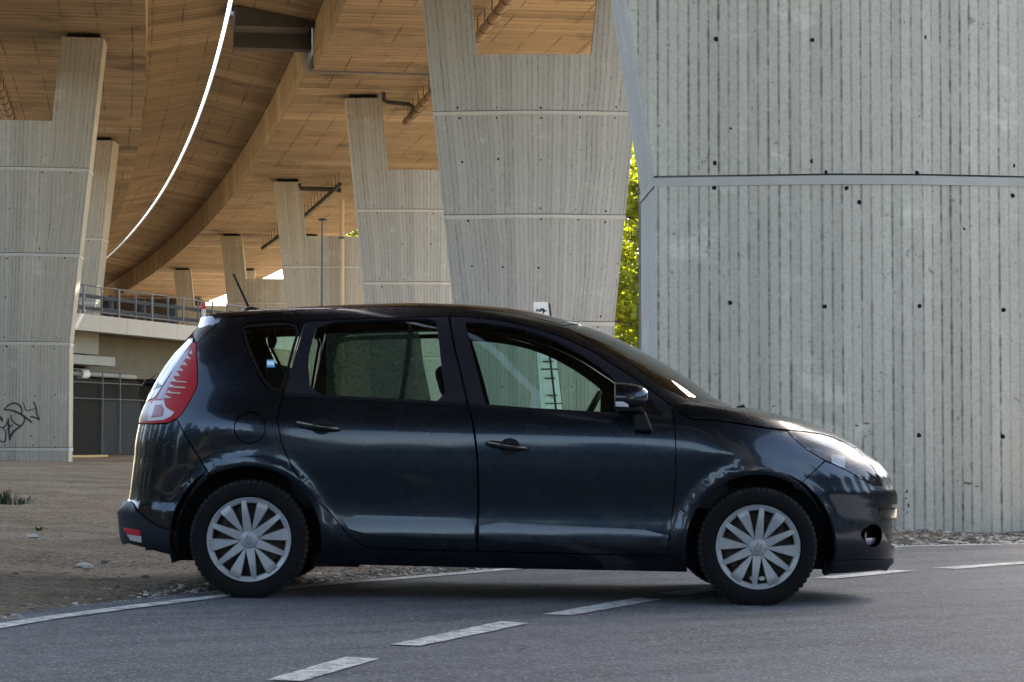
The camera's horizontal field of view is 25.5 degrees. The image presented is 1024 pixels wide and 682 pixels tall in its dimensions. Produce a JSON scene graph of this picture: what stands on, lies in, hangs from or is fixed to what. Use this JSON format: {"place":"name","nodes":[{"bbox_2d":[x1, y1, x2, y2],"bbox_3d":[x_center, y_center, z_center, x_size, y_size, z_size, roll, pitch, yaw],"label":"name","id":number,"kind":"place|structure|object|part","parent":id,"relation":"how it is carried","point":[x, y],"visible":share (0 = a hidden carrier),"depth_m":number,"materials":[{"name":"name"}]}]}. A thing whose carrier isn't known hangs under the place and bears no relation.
{"place":"outdoors","nodes":[
{"label":"outdoors","id":0,"kind":"place"},
{"bbox_2d":[127,0,627,305],"label":"sky","id":1,"kind":"structure","parent":0,"point":[278,275],"materials":[{"name":"white"}]},
{"bbox_2d":[0,544,1023,681],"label":"road","id":2,"kind":"structure","parent":0,"point":[925,619],"depth_m":10.16,"materials":[{"name":"grey asphalt"}]},
{"bbox_2d":[117,273,897,605],"bbox_3d":[-0.012,0.531,12.919,4.396,1.790,2.188,1,-2,0],"label":"parked car","id":3,"kind":"object","parent":2,"relation":"on","point":[259,471],"visible":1,"depth_m":12.04,"materials":[{"name":"paint"}]},
{"bbox_3d":[-1.321,0.086,12.215,0.323,0.384,0.194,0,-2,9],"label":"quarter window","id":4,"kind":"part","parent":3,"relation":"part of","materials":[{"name":"black glass"}]},
{"bbox_3d":[-1.321,0.149,13.659,0.323,0.384,0.194,0,-2,-9],"label":"quarter window","id":5,"kind":"part","parent":3,"relation":"part of","materials":[{"name":"glass"}]},
{"bbox_3d":[-0.711,0.549,13.683,1.063,1.255,0.372,1,-2,0],"label":"rear door","id":6,"kind":"part","parent":3,"relation":"part of","materials":[{"name":"paint"}]},
{"bbox_3d":[-0.711,0.483,12.144,1.063,1.255,0.348,1,-2,0],"label":"rear door","id":7,"kind":"part","parent":3,"relation":"part of","materials":[{"name":"paint"}]},
{"bbox_3d":[0.261,0.571,13.754,1.216,1.265,0.516,1,-2,0],"label":"front door","id":8,"kind":"part","parent":3,"relation":"part of","materials":[{"name":"paint"}]},
{"bbox_3d":[0.260,0.498,12.064,1.218,1.282,0.442,0,-2,3],"label":"front door","id":9,"kind":"part","parent":3,"relation":"part of","materials":[{"name":"paint"}]},
{"bbox_2d":[0,543,1023,627],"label":"road edge line","id":10,"kind":"object","parent":2,"relation":"on","point":[22,621],"visible":0.62,"depth_m":11.70,"materials":[{"name":"paint"}]},
{"bbox_2d":[266,561,1023,680],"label":"road centre dashes","id":11,"kind":"object","parent":2,"relation":"on","point":[322,668],"visible":0.97,"depth_m":10.19,"materials":[{"name":"paint"}]},
{"bbox_2d":[0,455,1023,617],"bbox_3d":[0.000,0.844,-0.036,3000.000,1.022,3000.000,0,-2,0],"label":"ground","id":12,"kind":"structure","parent":0,"point":[76,517],"depth_m":16.86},
{"bbox_2d":[0,488,20,504],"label":"weed tuft","id":13,"kind":"object","parent":12,"relation":"on","point":[3,498],"visible":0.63,"depth_m":26.84,"materials":[{"name":"green plant"}]},
{"bbox_2d":[5,496,33,504],"bbox_3d":[-5.765,1.876,26.616,0.380,0.145,0.326,-1,-3,13],"label":"weed tuft","id":14,"kind":"object","parent":12,"relation":"on","point":[20,502],"visible":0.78,"depth_m":26.57,"materials":[{"name":"green plant"}]},
{"bbox_2d":[26,533,38,537],"bbox_3d":[-3.891,1.584,18.365,0.084,0.047,0.158,1,-3,-31],"label":"rock","id":15,"kind":"object","parent":12,"relation":"on","point":[32,535],"visible":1,"depth_m":18.32,"materials":[{"name":"stone"}]},
{"bbox_2d":[0,33,106,461],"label":"viaduct pier","id":16,"kind":"structure","parent":12,"relation":"on","point":[46,171],"depth_m":64.36,"materials":[{"name":"concrete"}]},
{"bbox_2d":[76,562,89,567],"bbox_3d":[-2.841,1.487,15.005,0.112,0.039,0.070,0,-2,0],"label":"rock","id":17,"kind":"object","parent":12,"relation":"on","point":[80,565],"visible":0.63,"depth_m":14.98,"materials":[{"name":"stone"}]},
{"bbox_2d":[83,564,93,568],"bbox_3d":[-2.696,1.440,14.417,0.066,0.038,0.127,1,-3,-21],"label":"rock","id":18,"kind":"object","parent":12,"relation":"on","point":[88,566],"visible":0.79,"depth_m":14.38,"materials":[{"name":"stone"}]},
{"bbox_2d":[79,137,118,314],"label":"viaduct pier","id":19,"kind":"structure","parent":12,"relation":"on","point":[99,214],"depth_m":87.12,"materials":[{"name":"concrete"}]},
{"bbox_2d":[0,0,228,255],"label":"viaduct deck","id":20,"kind":"structure","parent":19,"relation":"on","point":[160,58],"depth_m":75.70,"materials":[{"name":"concrete"}]},
{"bbox_2d":[0,70,16,119],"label":"drain pipe","id":21,"kind":"object","parent":20,"relation":"hanging from","point":[7,111],"visible":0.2,"depth_m":73.50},
{"bbox_2d":[72,368,143,456],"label":"sheet gate","id":22,"kind":"structure","parent":12,"relation":"on","point":[106,414],"depth_m":80.96,"materials":[{"name":"metal"}]},
{"bbox_2d":[102,298,202,323],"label":"abutment","id":23,"kind":"object","parent":12,"relation":"on","point":[131,307],"visible":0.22,"depth_m":185.29,"materials":[{"name":"grey concrete"}]},
{"bbox_2d":[73,313,300,454],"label":"road ramp","id":24,"kind":"structure","parent":12,"relation":"on","point":[148,348],"depth_m":83.48,"materials":[{"name":"concrete"}]},
{"bbox_2d":[73,368,136,379],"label":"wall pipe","id":25,"kind":"object","parent":24,"relation":"attached to","point":[78,373],"depth_m":81.46,"materials":[{"name":"metal"}]},
{"bbox_2d":[77,293,232,323],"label":"guardrail","id":26,"kind":"object","parent":24,"relation":"on","point":[111,299],"visible":0.3,"depth_m":82.93,"materials":[{"name":"metal"}]},
{"bbox_2d":[77,284,291,336],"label":"ramp railing","id":27,"kind":"object","parent":24,"relation":"on","point":[83,310],"visible":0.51,"depth_m":82.61,"materials":[{"name":"metal"}]},
{"bbox_2d":[202,302,205,315],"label":"marker post","id":28,"kind":"object","parent":24,"relation":"on","point":[203,308],"visible":0.52,"depth_m":87.71,"materials":[{"name":"white plastic"}]},
{"bbox_2d":[173,268,255,325],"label":"viaduct pier","id":29,"kind":"structure","parent":12,"relation":"on","point":[183,280],"depth_m":154.25,"materials":[{"name":"concrete"}]},
{"bbox_2d":[0,552,487,627],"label":"verge gravel","id":30,"kind":"structure","parent":12,"relation":"on","point":[358,576],"depth_m":13.82,"materials":[{"name":"grey gravel"}]},
{"bbox_2d":[221,234,316,367],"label":"viaduct pier","id":31,"kind":"structure","parent":12,"relation":"on","point":[265,293],"depth_m":128.28,"materials":[{"name":"concrete"}]},
{"bbox_2d":[274,179,364,387],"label":"viaduct pier","id":32,"kind":"structure","parent":12,"relation":"on","point":[300,250],"depth_m":101.22,"materials":[{"name":"concrete"}]},
{"bbox_2d":[318,218,326,357],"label":"street lamp","id":33,"kind":"object","parent":12,"relation":"on","point":[322,220],"visible":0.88,"depth_m":92.17,"materials":[{"name":"metal"}]},
{"bbox_2d":[339,200,344,304],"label":"downpipe","id":34,"kind":"object","parent":12,"relation":"on","point":[341,278],"visible":0.34,"depth_m":100.72,"materials":[{"name":"beige metal"}]},
{"bbox_2d":[345,229,357,235],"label":"broadleaf tree","id":35,"kind":"object","parent":12,"relation":"on","point":[352,233],"visible":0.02,"depth_m":141.03,"materials":[{"name":"green plant"}]},
{"bbox_2d":[345,94,452,400],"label":"viaduct pier","id":36,"kind":"structure","parent":12,"relation":"on","point":[399,214],"depth_m":76.22,"materials":[{"name":"concrete"}]},
{"bbox_2d":[103,10,590,300],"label":"viaduct deck","id":37,"kind":"structure","parent":36,"relation":"on","point":[266,120],"depth_m":99.35,"materials":[{"name":"concrete"}]},
{"bbox_2d":[261,172,341,249],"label":"drain pipe","id":38,"kind":"object","parent":37,"relation":"hanging from","point":[337,186],"visible":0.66,"depth_m":107.23,"materials":[{"name":"black metal"}]},
{"bbox_2d":[298,183,341,192],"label":"drain elbow","id":39,"kind":"object","parent":38,"relation":"attached to","point":[308,188],"visible":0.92,"depth_m":100.81,"materials":[{"name":"black metal"}]},
{"bbox_2d":[422,0,632,411],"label":"viaduct pier","id":40,"kind":"structure","parent":12,"relation":"on","point":[534,151],"depth_m":53.30,"materials":[{"name":"concrete"}]},
{"bbox_2d":[533,302,562,408],"bbox_3d":[0.848,0.841,49.027,0.774,3.379,0.115,0,-2,0],"label":"sign board","id":41,"kind":"object","parent":12,"relation":"on","point":[550,389],"visible":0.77,"depth_m":49.02,"materials":[{"name":"metal"}]},
{"bbox_2d":[614,215,636,344],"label":"broadleaf tree","id":42,"kind":"object","parent":12,"relation":"on","point":[624,239],"visible":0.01,"depth_m":109.24,"materials":[{"name":"green plant"}]},
{"bbox_2d":[614,143,638,348],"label":"broadleaf tree","id":43,"kind":"object","parent":12,"relation":"on","point":[626,316],"visible":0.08,"depth_m":98.22,"materials":[{"name":"green plant"}]},
{"bbox_2d":[638,179,640,349],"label":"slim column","id":44,"kind":"structure","parent":12,"relation":"on","point":[639,266],"depth_m":42.12,"materials":[{"name":"grey concrete"}]},
{"bbox_2d":[611,0,1023,532],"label":"viaduct pier","id":45,"kind":"structure","parent":12,"relation":"on","point":[831,198],"depth_m":22.54,"materials":[{"name":"concrete"}]},
{"bbox_2d":[231,0,595,72],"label":"viaduct deck","id":46,"kind":"structure","parent":45,"relation":"on","point":[371,35],"depth_m":65.70,"materials":[{"name":"concrete"}]},
{"bbox_2d":[233,7,428,73],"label":"joint beam","id":47,"kind":"structure","parent":46,"relation":"attached to","point":[254,29],"depth_m":71.16,"materials":[{"name":"concrete"}]},
{"bbox_2d":[402,0,512,125],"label":"drain pipe","id":48,"kind":"object","parent":46,"relation":"hanging from","point":[494,16],"visible":0.53,"depth_m":61.32,"materials":[{"name":"metal"}]},
{"bbox_2d":[382,92,413,113],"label":"drain elbow","id":49,"kind":"object","parent":48,"relation":"attached to","point":[401,103],"visible":1,"depth_m":75.97,"materials":[{"name":"black metal"}]},
{"bbox_2d":[891,529,1023,545],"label":"gravel","id":50,"kind":"structure","parent":0,"point":[989,540],"depth_m":20.76,"materials":[{"name":"grey gravel"}]}
]}

